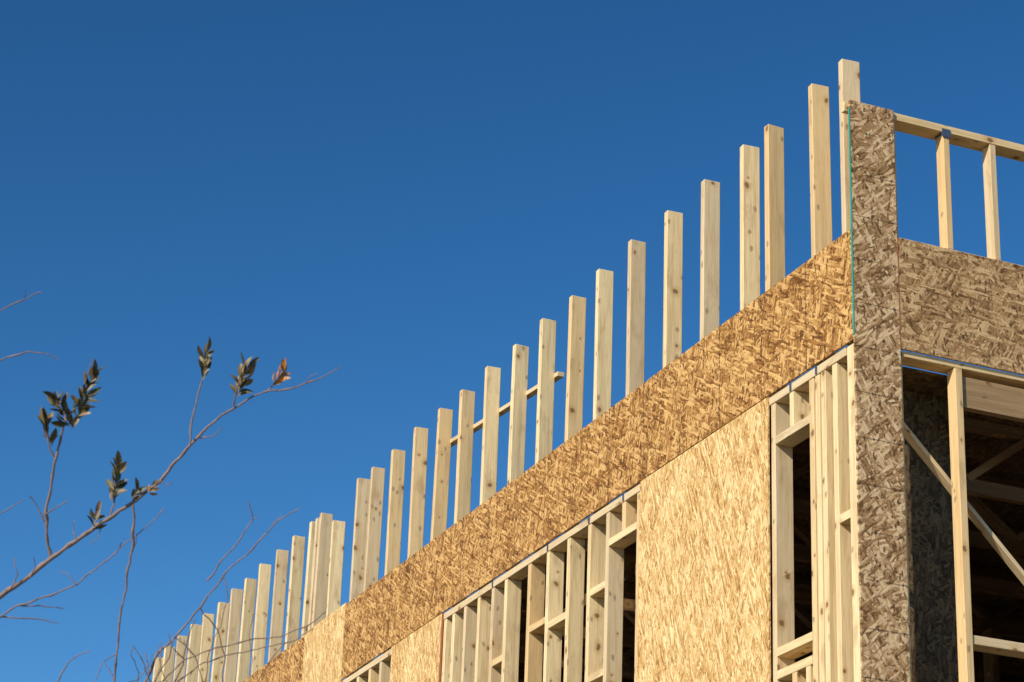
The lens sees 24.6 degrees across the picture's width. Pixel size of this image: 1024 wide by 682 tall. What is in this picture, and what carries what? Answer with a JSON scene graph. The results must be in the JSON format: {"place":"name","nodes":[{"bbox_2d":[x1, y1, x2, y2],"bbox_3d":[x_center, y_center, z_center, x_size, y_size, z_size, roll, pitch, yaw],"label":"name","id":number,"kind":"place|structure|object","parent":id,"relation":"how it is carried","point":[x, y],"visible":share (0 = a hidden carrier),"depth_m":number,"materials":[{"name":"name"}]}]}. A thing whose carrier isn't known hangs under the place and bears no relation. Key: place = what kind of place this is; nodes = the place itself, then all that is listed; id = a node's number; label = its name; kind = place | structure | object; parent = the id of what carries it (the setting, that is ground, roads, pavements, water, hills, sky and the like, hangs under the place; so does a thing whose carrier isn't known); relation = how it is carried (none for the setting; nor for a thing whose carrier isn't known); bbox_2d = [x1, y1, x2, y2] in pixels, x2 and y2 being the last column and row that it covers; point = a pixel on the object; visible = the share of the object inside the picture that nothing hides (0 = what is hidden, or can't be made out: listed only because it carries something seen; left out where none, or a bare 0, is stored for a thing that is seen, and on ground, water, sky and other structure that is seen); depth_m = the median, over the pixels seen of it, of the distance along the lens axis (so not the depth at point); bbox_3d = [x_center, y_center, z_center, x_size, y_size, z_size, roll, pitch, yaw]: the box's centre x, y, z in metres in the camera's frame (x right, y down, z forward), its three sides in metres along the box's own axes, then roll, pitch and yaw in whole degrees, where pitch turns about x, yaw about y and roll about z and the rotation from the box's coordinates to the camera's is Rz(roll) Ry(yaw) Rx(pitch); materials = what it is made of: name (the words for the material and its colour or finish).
{"place":"outdoors","nodes":[
{"label":"outdoors","id":0,"kind":"place"},
{"bbox_2d":[0,290,340,681],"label":"bare tree","id":1,"kind":"object","parent":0,"point":[120,467],"visible":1,"depth_m":6.00,"materials":[{"name":"brown plant"}]},
{"bbox_2d":[0,0,1023,681],"label":"sky","id":2,"kind":"structure","parent":0,"point":[396,195],"materials":[{"name":"blue"}]},
{"bbox_2d":[441,366,1023,681],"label":"roof deck and inner panels","id":3,"kind":"structure","parent":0,"point":[933,620],"depth_m":10.11,"materials":[{"name":"black wood"}]},
{"bbox_2d":[342,343,860,681],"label":"wall framing","id":4,"kind":"object","parent":3,"relation":"attached to","point":[481,636],"depth_m":11.37,"materials":[{"name":"brown wood"}]},
{"bbox_2d":[152,59,859,681],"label":"parapet studs","id":5,"kind":"object","parent":4,"relation":"on","point":[324,565],"visible":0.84,"depth_m":13.37,"materials":[{"name":"brown wood"}]},
{"bbox_2d":[450,371,563,446],"bbox_3d":[-0.062,0.419,13.924,0.042,0.166,1.742,11,-24,-20],"label":"loose brace","id":6,"kind":"object","parent":5,"relation":"attached to","point":[530,393],"visible":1,"depth_m":13.83,"materials":[{"name":"brown wood"}]},
{"bbox_2d":[302,397,770,681],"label":"wall sheathing","id":7,"kind":"object","parent":4,"relation":"attached to","point":[704,598],"depth_m":10.81,"materials":[{"name":"beige wood"}]},
{"bbox_2d":[243,229,852,681],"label":"band sheathing","id":8,"kind":"object","parent":7,"relation":"attached to","point":[787,329],"visible":1,"depth_m":11.91,"materials":[{"name":"brown wood"}]},
{"bbox_2d":[438,237,900,681],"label":"painted joint","id":9,"kind":"object","parent":4,"relation":"attached to","point":[441,641],"visible":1,"depth_m":13.74,"materials":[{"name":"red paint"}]},
{"bbox_2d":[841,101,1023,681],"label":"front framing","id":10,"kind":"object","parent":3,"relation":"attached to","point":[990,149],"visible":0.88,"depth_m":10.01,"materials":[{"name":"brown wood"}]},
{"bbox_2d":[492,128,950,586],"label":"metal straps","id":11,"kind":"object","parent":10,"relation":"attached to","point":[945,133],"visible":1,"depth_m":10.43,"materials":[{"name":"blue metal"}]},
{"bbox_2d":[848,100,910,681],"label":"corner sheathing","id":12,"kind":"object","parent":10,"relation":"attached to","point":[883,602],"visible":1,"depth_m":9.76,"materials":[{"name":"wood"}]},
{"bbox_2d":[848,107,854,334],"bbox_3d":[1.454,-0.524,10.050,0.002,1.080,0.011,11,-24,-20],"label":"painted edge","id":13,"kind":"object","parent":12,"relation":"attached to","point":[851,220],"visible":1,"depth_m":10.05,"materials":[{"name":"teal paint"}]},
{"bbox_2d":[898,237,1023,374],"bbox_3d":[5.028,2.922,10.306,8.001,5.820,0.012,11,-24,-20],"label":"front band sheathing","id":14,"kind":"object","parent":10,"relation":"attached to","point":[962,307],"visible":1,"depth_m":10.12,"materials":[{"name":"brown wood"}]},
{"bbox_2d":[904,422,1023,584],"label":"diagonal brace","id":15,"kind":"object","parent":10,"relation":"attached to","point":[977,520],"visible":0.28,"depth_m":9.89,"materials":[{"name":"brown wood"}]},
{"bbox_2d":[962,377,1023,422],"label":"header beam","id":16,"kind":"structure","parent":10,"relation":"attached to","point":[993,399],"depth_m":10.04,"materials":[{"name":"brown wood"}]},
{"bbox_2d":[441,417,1023,681],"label":"roof trusses and partitions","id":17,"kind":"object","parent":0,"point":[988,623],"visible":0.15,"depth_m":11.99,"materials":[{"name":"wood"}]}
]}

